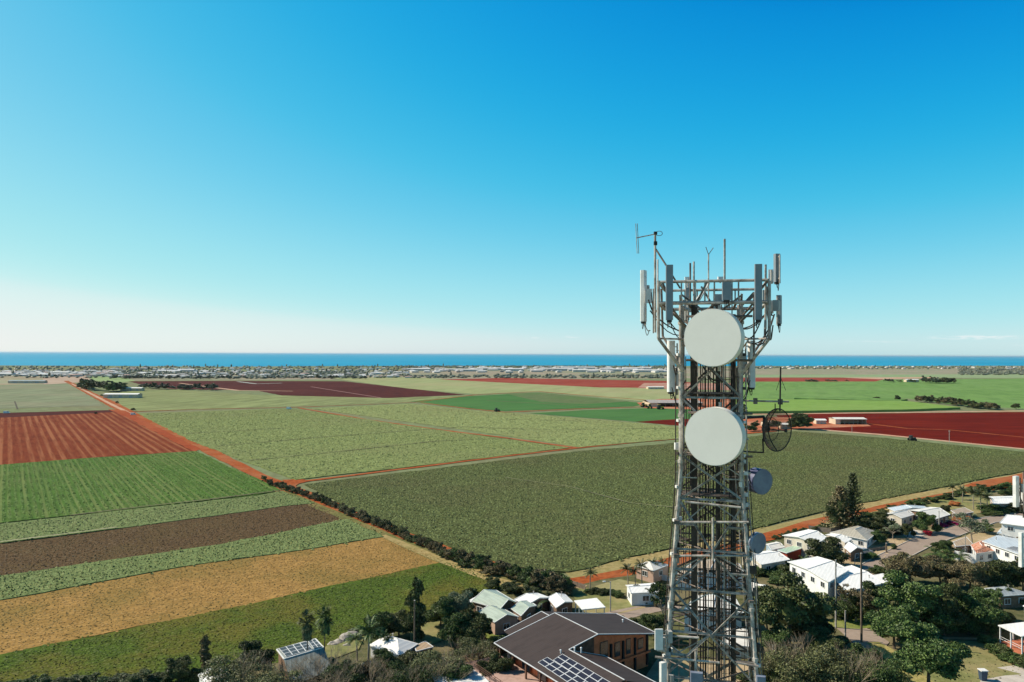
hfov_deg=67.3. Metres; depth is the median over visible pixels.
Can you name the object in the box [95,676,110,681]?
shrub
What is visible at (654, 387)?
farm shed
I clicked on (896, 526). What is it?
tree
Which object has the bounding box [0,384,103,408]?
crop field
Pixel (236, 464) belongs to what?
dirt track
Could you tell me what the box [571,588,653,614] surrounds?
lawn
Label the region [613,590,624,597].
shrub
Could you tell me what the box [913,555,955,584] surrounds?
tree
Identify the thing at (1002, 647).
shrub
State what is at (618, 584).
lawn
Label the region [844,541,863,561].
house
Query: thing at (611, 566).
verge
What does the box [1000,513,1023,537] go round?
house
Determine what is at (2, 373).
warehouse
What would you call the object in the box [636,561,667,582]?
house
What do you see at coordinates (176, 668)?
tree
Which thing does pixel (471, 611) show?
tree
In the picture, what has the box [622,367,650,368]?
warehouse
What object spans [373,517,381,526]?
shrub
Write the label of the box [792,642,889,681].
scrub tree
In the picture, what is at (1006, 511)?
shrub
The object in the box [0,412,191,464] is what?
ploughed field
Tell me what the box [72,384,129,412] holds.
dirt track
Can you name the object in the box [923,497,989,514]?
lawn
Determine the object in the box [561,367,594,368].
warehouse
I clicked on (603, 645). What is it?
window
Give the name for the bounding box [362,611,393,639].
tree
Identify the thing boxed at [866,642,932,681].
verge
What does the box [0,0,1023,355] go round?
sky
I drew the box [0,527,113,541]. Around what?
wheel track
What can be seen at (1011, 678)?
driveway
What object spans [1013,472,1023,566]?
antenna mast
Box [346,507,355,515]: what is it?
shrub
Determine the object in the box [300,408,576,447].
dirt track
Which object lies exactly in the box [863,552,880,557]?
shrub
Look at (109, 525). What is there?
crop plants
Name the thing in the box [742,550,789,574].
house
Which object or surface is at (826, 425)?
farm yard
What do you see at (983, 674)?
wheelie bin
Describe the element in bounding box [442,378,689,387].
ploughed field
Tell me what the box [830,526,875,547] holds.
house
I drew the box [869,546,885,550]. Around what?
fence
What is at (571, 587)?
shrub
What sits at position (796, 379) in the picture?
bare soil
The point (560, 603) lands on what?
house
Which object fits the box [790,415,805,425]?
tree
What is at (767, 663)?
scrub tree
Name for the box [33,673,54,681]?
shrub
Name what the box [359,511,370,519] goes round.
shrub
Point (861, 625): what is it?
power pole
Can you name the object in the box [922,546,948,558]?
palm tree
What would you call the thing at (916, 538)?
kerb
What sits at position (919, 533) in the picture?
driveway
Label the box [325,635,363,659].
lawn
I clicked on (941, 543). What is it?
tree
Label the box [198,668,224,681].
house
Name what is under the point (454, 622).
tree
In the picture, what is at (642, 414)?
crop field
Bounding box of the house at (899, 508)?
[888,505,926,512]
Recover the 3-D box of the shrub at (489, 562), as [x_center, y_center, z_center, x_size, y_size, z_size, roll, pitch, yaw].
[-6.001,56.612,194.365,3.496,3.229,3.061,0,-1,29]
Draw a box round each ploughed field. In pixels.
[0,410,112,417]
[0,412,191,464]
[0,504,339,574]
[129,381,463,397]
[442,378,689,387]
[638,383,728,389]
[640,419,688,425]
[777,412,1023,447]
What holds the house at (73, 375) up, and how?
on the pasture at (54, 380)
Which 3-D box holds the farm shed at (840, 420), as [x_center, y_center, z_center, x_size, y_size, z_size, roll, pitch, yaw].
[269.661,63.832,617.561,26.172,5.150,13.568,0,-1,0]
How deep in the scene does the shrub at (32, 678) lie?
125.70 m
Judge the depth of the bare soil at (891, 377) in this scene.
1906.28 m
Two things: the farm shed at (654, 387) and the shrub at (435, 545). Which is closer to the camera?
the shrub at (435, 545)
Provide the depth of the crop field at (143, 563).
203.53 m
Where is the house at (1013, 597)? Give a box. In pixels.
[984,585,1023,608]
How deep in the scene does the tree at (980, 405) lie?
794.34 m
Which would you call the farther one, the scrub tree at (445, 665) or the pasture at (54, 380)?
the pasture at (54, 380)
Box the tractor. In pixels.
[907,435,916,440]
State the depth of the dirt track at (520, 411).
767.02 m
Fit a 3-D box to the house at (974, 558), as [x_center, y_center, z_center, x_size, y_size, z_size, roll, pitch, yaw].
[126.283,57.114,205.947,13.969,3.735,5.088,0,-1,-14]
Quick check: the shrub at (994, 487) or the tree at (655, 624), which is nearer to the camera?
the tree at (655, 624)
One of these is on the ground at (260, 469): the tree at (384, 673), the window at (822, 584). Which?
the tree at (384, 673)
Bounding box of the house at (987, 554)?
[970,540,993,561]
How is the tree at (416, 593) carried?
on the ground at (260, 469)
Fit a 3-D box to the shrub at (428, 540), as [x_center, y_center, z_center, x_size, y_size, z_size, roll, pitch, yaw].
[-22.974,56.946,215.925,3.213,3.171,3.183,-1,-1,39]
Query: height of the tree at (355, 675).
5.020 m
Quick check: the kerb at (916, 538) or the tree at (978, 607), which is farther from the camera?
the kerb at (916, 538)
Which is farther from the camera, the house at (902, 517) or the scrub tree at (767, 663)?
the house at (902, 517)
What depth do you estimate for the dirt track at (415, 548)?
204.57 m
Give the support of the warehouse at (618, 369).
on the pasture at (811, 371)
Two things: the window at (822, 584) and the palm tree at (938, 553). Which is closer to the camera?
the window at (822, 584)
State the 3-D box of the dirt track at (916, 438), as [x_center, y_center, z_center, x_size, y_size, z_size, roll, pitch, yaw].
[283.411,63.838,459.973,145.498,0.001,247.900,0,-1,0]
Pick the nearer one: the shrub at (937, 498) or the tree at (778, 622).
the tree at (778, 622)
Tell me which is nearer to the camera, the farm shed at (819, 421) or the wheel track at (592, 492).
the wheel track at (592, 492)
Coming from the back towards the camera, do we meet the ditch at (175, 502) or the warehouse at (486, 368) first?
the warehouse at (486, 368)
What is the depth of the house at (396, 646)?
137.44 m
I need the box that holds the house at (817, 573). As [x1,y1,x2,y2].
[787,556,848,596]
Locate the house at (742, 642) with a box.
[722,627,749,657]
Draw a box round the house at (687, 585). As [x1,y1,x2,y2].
[678,559,742,588]
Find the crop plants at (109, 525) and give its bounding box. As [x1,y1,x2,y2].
[0,491,313,541]
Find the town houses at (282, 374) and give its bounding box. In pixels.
[2,365,1020,377]
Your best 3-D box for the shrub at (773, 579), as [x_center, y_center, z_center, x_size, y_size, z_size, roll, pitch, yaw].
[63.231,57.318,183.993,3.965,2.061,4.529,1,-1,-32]
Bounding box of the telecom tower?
[635,223,791,681]
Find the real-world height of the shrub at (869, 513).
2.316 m
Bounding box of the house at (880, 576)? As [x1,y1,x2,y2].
[874,573,885,581]
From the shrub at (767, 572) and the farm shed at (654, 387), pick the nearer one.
the shrub at (767, 572)
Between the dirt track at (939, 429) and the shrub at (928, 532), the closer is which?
the shrub at (928, 532)
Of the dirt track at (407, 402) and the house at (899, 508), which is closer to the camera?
the house at (899, 508)
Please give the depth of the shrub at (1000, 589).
168.86 m
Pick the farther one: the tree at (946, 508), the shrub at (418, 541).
the tree at (946, 508)
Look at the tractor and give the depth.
494.32 m
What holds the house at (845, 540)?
on the ground at (260, 469)
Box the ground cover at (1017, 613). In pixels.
[240,492,1023,681]
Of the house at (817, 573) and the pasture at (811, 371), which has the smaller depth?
the house at (817, 573)
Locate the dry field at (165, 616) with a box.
[0,537,438,653]
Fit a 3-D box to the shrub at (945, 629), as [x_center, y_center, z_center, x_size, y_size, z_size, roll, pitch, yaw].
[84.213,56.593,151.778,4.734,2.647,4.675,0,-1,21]
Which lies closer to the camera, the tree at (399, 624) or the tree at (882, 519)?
the tree at (399, 624)
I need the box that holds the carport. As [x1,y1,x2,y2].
[574,598,605,612]
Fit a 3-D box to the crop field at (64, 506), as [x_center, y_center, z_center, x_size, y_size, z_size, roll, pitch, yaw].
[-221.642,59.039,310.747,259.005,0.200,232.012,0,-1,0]
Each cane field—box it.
[743,378,1023,408]
[743,399,959,413]
[794,397,907,400]
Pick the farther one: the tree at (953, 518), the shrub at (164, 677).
the tree at (953, 518)
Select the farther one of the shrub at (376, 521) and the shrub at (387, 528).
the shrub at (376, 521)
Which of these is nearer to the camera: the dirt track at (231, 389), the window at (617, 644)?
the window at (617, 644)
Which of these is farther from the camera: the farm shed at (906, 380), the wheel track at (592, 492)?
the farm shed at (906, 380)
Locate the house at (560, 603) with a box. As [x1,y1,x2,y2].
[547,592,572,612]
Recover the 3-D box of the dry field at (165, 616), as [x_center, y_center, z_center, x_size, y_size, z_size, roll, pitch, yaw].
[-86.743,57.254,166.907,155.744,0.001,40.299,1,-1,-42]
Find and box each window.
[503,622,509,629]
[507,652,515,662]
[522,662,530,672]
[538,672,546,681]
[600,640,607,656]
[614,641,619,656]
[626,638,630,654]
[637,637,643,649]
[642,595,648,601]
[709,615,715,621]
[820,581,824,588]
[1004,598,1010,604]
[1007,526,1013,530]
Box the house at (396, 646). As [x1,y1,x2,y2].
[370,633,417,656]
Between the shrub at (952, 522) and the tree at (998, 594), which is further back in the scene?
the shrub at (952, 522)
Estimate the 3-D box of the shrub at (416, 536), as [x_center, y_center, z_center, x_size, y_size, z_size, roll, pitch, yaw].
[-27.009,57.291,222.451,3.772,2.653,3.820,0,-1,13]
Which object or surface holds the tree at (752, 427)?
on the farm yard at (826, 425)
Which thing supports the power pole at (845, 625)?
on the ground at (260, 469)
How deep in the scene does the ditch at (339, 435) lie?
500.71 m
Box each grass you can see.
[0,563,500,681]
[845,539,902,564]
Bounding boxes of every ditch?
[73,490,279,514]
[220,426,464,445]
[254,438,494,459]
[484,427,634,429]
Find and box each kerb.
[857,512,1017,566]
[909,521,999,556]
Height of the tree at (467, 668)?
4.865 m
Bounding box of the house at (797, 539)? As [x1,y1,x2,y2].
[782,529,825,557]
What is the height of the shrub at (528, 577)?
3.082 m
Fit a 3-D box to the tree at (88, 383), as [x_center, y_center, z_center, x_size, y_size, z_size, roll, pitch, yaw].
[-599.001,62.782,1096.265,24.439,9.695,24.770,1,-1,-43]
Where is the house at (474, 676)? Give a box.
[432,670,488,681]
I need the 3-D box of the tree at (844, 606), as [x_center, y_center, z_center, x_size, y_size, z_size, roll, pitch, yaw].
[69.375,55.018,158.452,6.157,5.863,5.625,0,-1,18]
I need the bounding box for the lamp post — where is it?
[603,581,610,611]
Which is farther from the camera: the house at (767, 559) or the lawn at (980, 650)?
the house at (767, 559)
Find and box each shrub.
[22,675,37,681]
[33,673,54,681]
[71,674,86,681]
[79,672,102,681]
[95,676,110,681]
[107,672,129,681]
[147,672,168,681]
[154,672,174,681]
[177,671,191,681]
[183,667,198,681]
[193,667,207,673]
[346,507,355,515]
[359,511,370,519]
[359,660,371,677]
[361,517,370,521]
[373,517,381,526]
[381,519,392,525]
[384,524,391,530]
[398,527,409,535]
[399,531,408,537]
[411,534,424,540]
[416,537,421,545]
[423,538,432,545]
[428,542,437,550]
[432,542,442,551]
[435,546,446,552]
[443,549,452,559]
[447,548,457,557]
[453,551,464,560]
[456,559,469,565]
[457,549,467,558]
[461,587,473,598]
[462,588,479,595]
[464,551,474,560]
[471,554,485,559]
[473,559,485,570]
[480,555,491,559]
[481,566,497,574]
[484,559,493,569]
[496,560,510,576]
[509,563,520,578]
[516,566,532,577]
[516,571,530,583]
[524,574,537,585]
[529,568,546,587]
[540,569,554,585]
[546,571,562,591]
[546,574,566,592]
[546,576,559,589]
[555,584,576,593]
[559,573,572,590]
[591,587,598,593]
[596,589,607,594]
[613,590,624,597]
[736,672,751,681]
[752,568,764,575]
[764,569,774,575]
[766,667,785,679]
[767,575,783,583]
[769,569,783,575]
[775,564,789,571]
[830,611,844,619]
[862,511,872,515]
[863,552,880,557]
[868,564,884,573]
[890,543,897,548]
[901,674,912,681]
[921,620,943,633]
[922,529,932,535]
[923,497,935,501]
[933,496,941,501]
[937,625,951,633]
[940,522,949,526]
[943,493,953,498]
[946,521,957,524]
[949,500,960,505]
[966,585,976,592]
[977,622,996,633]
[978,486,991,490]
[980,635,999,644]
[984,643,1000,652]
[985,511,998,515]
[989,485,997,490]
[990,622,1004,634]
[992,643,1012,655]
[995,587,1011,591]
[997,482,1012,488]
[997,652,1013,660]
[1000,509,1010,513]
[1006,651,1020,657]
[1008,655,1019,666]
[1013,654,1023,667]
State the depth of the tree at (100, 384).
1067.36 m
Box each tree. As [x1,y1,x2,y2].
[54,677,75,681]
[82,382,96,387]
[96,380,110,386]
[104,383,115,389]
[117,383,128,389]
[118,668,153,681]
[164,655,191,681]
[181,384,192,388]
[198,635,211,667]
[198,648,279,681]
[234,640,276,671]
[241,657,305,681]
[252,664,321,681]
[276,642,366,681]
[296,609,317,648]
[311,646,414,681]
[315,605,334,649]
[321,659,366,681]
[344,629,366,660]
[353,615,384,659]
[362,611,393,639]
[368,648,395,675]
[372,659,436,681]
[376,664,410,681]
[379,629,389,641]
[388,609,413,636]
[393,650,417,668]
[403,577,427,639]
[409,647,472,681]
[421,651,442,666]
[424,596,455,625]
[437,612,470,646]
[442,636,495,662]
[442,662,473,679]
[448,590,472,612]
[459,612,488,639]
[461,604,479,618]
[468,637,493,653]
[475,657,504,681]
[483,577,500,588]
[484,618,492,636]
[488,651,514,670]
[491,635,505,650]
[500,580,523,592]
[522,584,538,592]
[534,600,547,614]
[583,567,597,588]
[619,563,633,583]
[628,565,639,583]
[634,559,648,583]
[637,613,667,630]
[647,581,676,613]
[651,622,666,637]
[658,556,666,564]
[744,571,840,648]
[746,585,781,629]
[748,425,757,430]
[748,639,804,681]
[750,420,759,426]
[760,629,790,654]
[760,631,839,681]
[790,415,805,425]
[791,413,801,425]
[791,613,835,639]
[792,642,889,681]
[795,414,813,426]
[804,536,850,564]
[805,626,849,652]
[821,485,859,529]
[825,499,847,525]
[830,583,879,621]
[837,594,863,619]
[837,646,908,681]
[839,472,867,526]
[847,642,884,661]
[851,515,880,529]
[862,580,891,610]
[864,597,919,648]
[871,512,898,532]
[871,530,887,543]
[878,551,936,581]
[878,569,953,625]
[882,522,900,538]
[891,619,971,681]
[900,523,916,536]
[904,499,925,505]
[912,511,942,531]
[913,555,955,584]
[919,582,968,635]
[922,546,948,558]
[930,540,955,556]
[935,400,946,402]
[939,545,960,560]
[939,582,968,612]
[940,505,950,512]
[945,560,991,588]
[947,482,958,497]
[947,550,970,561]
[950,516,972,523]
[951,512,995,542]
[954,589,1011,632]
[956,484,968,501]
[961,399,972,404]
[966,486,978,509]
[973,403,985,407]
[973,488,989,512]
[973,587,1003,609]
[976,503,1000,511]
[977,522,994,532]
[980,559,1023,587]
[981,490,993,504]
[984,402,1000,408]
[997,608,1015,623]
[998,488,1012,495]
[1000,502,1017,509]
[1008,558,1023,591]
[1010,403,1020,407]
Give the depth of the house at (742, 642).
140.21 m
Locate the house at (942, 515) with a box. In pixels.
[909,507,949,526]
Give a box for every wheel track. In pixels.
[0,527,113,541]
[505,477,670,506]
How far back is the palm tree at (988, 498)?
267.99 m
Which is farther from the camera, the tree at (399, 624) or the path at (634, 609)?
the path at (634, 609)
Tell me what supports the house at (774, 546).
on the ground at (260, 469)
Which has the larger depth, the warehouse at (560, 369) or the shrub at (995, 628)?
the warehouse at (560, 369)
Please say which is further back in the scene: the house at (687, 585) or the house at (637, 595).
the house at (687, 585)
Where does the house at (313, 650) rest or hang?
on the ground at (260, 469)
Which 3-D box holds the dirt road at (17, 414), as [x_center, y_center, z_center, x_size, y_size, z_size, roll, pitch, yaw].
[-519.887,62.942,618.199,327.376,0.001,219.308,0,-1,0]
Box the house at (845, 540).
[825,533,851,552]
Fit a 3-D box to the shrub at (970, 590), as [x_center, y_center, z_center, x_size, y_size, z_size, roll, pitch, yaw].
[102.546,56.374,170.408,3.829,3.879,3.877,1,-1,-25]
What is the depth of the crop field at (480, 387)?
1222.77 m
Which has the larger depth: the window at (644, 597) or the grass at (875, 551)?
the grass at (875, 551)
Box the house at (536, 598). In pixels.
[514,591,549,610]
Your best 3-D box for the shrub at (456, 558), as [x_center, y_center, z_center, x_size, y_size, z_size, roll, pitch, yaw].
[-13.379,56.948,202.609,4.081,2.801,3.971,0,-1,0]
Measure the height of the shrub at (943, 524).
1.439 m
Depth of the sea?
6934.86 m
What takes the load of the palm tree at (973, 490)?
on the ground at (260, 469)
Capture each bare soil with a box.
[109,409,200,450]
[283,479,309,485]
[743,378,882,381]
[861,377,936,378]
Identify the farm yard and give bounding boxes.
[638,399,728,409]
[743,417,869,432]
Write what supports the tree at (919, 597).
on the ground at (260, 469)
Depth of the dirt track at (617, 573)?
234.62 m
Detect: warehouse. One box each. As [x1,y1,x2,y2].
[0,372,20,375]
[52,371,70,373]
[177,369,195,371]
[411,368,430,370]
[454,369,482,370]
[477,367,503,369]
[501,368,523,370]
[540,368,572,370]
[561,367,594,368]
[572,369,598,371]
[599,368,632,371]
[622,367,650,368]
[633,369,662,371]
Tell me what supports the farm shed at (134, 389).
on the crop field at (150, 400)
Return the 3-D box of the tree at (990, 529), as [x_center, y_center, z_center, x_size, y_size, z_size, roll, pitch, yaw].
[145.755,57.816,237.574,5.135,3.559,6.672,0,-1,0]
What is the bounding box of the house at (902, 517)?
[887,509,913,525]
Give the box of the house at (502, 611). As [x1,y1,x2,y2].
[470,589,536,634]
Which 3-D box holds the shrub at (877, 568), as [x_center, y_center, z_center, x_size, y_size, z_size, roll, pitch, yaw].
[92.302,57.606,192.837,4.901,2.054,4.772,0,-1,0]
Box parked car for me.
[863,547,872,553]
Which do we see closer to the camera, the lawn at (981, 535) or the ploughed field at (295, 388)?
the lawn at (981, 535)
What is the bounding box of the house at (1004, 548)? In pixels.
[982,535,1017,561]
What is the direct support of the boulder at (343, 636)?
on the ground at (260, 469)
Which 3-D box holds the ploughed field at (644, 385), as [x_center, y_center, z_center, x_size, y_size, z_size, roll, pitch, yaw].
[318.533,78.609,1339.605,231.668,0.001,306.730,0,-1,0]
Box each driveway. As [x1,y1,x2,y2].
[901,530,924,537]
[980,674,1023,681]
[997,665,1023,673]
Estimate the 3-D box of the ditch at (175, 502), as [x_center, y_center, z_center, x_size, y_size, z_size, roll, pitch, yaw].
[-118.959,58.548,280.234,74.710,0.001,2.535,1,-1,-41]
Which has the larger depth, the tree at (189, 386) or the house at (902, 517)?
the tree at (189, 386)
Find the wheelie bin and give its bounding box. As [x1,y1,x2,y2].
[977,668,988,680]
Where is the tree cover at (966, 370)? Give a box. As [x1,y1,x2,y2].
[0,363,1023,378]
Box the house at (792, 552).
[777,546,801,559]
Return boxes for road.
[605,602,680,618]
[837,628,888,649]
[858,512,1022,574]
[990,514,1012,522]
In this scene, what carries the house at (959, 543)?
on the ground at (260, 469)
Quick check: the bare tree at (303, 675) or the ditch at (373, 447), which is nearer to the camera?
the bare tree at (303, 675)
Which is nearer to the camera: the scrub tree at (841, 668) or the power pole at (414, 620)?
the scrub tree at (841, 668)
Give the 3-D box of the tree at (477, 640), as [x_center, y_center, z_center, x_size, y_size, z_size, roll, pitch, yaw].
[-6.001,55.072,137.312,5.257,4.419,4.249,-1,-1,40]
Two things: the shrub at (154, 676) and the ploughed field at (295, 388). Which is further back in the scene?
the ploughed field at (295, 388)
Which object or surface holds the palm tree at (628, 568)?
on the ground at (260, 469)
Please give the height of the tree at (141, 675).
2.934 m
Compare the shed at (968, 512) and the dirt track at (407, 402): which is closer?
the shed at (968, 512)
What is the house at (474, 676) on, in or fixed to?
on the ground at (260, 469)
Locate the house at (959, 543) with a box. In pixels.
[953,537,972,552]
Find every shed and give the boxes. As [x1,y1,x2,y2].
[8,380,47,382]
[103,393,141,397]
[120,387,144,390]
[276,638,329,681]
[414,641,433,657]
[643,400,701,406]
[646,386,663,388]
[779,423,790,428]
[813,419,826,423]
[829,417,865,423]
[903,379,918,381]
[951,507,972,520]
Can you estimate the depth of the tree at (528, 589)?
172.43 m
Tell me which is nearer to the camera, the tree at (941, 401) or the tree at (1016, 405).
the tree at (1016, 405)
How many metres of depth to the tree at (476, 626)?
140.85 m
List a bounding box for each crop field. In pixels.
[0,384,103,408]
[0,451,279,522]
[0,519,383,599]
[118,390,458,410]
[138,408,568,479]
[311,404,685,446]
[334,377,678,400]
[413,394,638,410]
[509,393,625,403]
[532,408,690,421]
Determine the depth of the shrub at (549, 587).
176.26 m
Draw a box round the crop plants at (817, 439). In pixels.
[310,431,1023,569]
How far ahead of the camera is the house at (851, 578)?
176.22 m
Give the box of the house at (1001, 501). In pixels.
[989,496,1019,511]
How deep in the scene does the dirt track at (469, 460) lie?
386.51 m
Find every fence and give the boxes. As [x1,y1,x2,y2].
[573,581,584,589]
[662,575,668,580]
[809,525,848,532]
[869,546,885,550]
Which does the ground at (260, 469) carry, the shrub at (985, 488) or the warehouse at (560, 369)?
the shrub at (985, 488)
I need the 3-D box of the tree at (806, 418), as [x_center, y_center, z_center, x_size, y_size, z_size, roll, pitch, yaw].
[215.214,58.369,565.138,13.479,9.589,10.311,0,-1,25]
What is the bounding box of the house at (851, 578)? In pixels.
[837,565,883,596]
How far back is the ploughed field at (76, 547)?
226.16 m
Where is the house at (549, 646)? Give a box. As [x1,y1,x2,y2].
[465,611,654,681]
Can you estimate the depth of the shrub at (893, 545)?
217.03 m
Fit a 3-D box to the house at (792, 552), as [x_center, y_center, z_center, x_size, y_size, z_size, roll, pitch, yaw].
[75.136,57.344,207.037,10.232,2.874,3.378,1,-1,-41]
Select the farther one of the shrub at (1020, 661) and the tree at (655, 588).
the tree at (655, 588)
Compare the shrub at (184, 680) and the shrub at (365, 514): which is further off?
the shrub at (365, 514)
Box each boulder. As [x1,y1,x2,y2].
[327,641,338,644]
[334,639,344,642]
[339,631,359,640]
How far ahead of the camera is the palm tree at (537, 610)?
160.53 m
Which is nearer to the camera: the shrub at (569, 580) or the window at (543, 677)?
the window at (543, 677)
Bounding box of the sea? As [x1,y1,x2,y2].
[0,352,1023,366]
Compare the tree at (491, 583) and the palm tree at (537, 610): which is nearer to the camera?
the palm tree at (537, 610)
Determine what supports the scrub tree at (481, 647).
on the ground at (260, 469)
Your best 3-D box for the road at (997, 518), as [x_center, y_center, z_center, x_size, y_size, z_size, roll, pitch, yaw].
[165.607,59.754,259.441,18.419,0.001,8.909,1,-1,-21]
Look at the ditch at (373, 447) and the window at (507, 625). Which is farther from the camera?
the ditch at (373, 447)
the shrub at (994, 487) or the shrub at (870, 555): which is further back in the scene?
the shrub at (994, 487)
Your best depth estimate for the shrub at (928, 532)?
233.68 m
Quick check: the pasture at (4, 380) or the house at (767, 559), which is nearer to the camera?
the house at (767, 559)
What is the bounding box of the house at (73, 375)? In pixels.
[68,374,82,376]
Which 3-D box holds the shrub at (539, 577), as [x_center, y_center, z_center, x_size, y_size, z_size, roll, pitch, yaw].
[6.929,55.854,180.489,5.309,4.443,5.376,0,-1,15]
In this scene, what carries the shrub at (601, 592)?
on the ground at (260, 469)
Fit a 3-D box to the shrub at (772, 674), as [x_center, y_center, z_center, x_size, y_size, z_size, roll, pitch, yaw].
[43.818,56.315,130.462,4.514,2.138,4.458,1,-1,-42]
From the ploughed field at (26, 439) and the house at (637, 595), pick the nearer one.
the house at (637, 595)
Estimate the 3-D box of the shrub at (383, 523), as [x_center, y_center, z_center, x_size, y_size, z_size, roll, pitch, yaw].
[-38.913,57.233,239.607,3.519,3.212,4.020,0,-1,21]
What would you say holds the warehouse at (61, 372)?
on the pasture at (811, 371)
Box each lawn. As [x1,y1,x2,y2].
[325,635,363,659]
[410,619,443,643]
[486,632,503,652]
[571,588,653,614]
[595,579,640,592]
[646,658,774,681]
[828,615,870,628]
[842,535,913,565]
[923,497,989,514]
[924,639,1022,681]
[951,527,1001,547]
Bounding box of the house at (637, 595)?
[626,583,658,605]
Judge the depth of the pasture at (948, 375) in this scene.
2055.25 m
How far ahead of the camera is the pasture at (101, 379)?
1542.05 m
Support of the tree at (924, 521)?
on the ground at (260, 469)
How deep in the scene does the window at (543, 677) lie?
121.48 m
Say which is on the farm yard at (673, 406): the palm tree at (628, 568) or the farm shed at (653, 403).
the farm shed at (653, 403)
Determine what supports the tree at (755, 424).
on the farm yard at (826, 425)
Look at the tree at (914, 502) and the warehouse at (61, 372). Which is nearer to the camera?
the tree at (914, 502)
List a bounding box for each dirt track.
[65,381,272,481]
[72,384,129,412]
[131,391,642,411]
[181,383,260,390]
[261,478,583,583]
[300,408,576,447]
[310,431,772,480]
[382,535,523,585]
[426,403,623,411]
[570,491,967,583]
[753,410,1023,414]
[804,428,1023,448]
[866,423,1018,436]
[964,473,1022,488]
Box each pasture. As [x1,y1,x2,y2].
[0,377,43,384]
[4,368,1023,380]
[43,376,89,383]
[88,376,133,382]
[743,374,1023,377]
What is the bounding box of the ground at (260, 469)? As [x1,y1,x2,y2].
[0,365,1023,639]
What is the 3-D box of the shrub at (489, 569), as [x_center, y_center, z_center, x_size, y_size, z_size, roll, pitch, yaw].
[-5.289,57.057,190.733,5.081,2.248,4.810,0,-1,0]
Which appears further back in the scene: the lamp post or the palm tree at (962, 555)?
the palm tree at (962, 555)
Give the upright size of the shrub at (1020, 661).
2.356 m
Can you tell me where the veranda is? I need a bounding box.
[998,622,1023,653]
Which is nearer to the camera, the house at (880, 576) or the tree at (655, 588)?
the tree at (655, 588)
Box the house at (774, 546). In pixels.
[766,542,784,550]
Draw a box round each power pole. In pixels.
[414,600,414,641]
[835,560,836,627]
[844,610,845,636]
[860,553,862,641]
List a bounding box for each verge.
[276,486,522,583]
[567,472,1022,577]
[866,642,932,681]
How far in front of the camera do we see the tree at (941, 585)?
157.01 m
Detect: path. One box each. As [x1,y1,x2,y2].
[618,605,651,613]
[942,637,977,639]
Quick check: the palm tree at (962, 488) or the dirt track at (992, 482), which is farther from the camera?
the dirt track at (992, 482)
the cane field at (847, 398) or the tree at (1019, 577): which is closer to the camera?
the tree at (1019, 577)
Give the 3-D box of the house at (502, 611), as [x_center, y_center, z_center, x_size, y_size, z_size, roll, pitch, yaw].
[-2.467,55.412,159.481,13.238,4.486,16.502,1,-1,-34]
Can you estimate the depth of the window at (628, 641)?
132.09 m
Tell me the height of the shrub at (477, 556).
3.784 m
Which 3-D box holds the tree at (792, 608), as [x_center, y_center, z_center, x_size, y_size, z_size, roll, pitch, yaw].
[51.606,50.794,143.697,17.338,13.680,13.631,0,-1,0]
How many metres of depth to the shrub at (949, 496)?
292.80 m
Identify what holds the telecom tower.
on the ground at (260, 469)
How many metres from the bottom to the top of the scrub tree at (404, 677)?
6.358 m
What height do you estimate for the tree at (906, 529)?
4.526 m
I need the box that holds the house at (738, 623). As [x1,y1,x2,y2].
[684,594,743,633]
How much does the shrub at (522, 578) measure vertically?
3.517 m
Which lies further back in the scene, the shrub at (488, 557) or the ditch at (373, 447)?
the ditch at (373, 447)
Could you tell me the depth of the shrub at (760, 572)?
190.03 m
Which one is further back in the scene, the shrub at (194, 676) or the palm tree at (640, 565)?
the palm tree at (640, 565)
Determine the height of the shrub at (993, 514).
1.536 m
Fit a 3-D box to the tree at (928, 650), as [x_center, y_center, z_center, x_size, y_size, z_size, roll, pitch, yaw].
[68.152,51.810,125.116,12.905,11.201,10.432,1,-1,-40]
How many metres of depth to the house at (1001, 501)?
272.67 m
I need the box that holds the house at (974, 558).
[954,546,989,563]
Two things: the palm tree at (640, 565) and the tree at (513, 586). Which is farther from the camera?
the palm tree at (640, 565)
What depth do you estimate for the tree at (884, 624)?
142.28 m

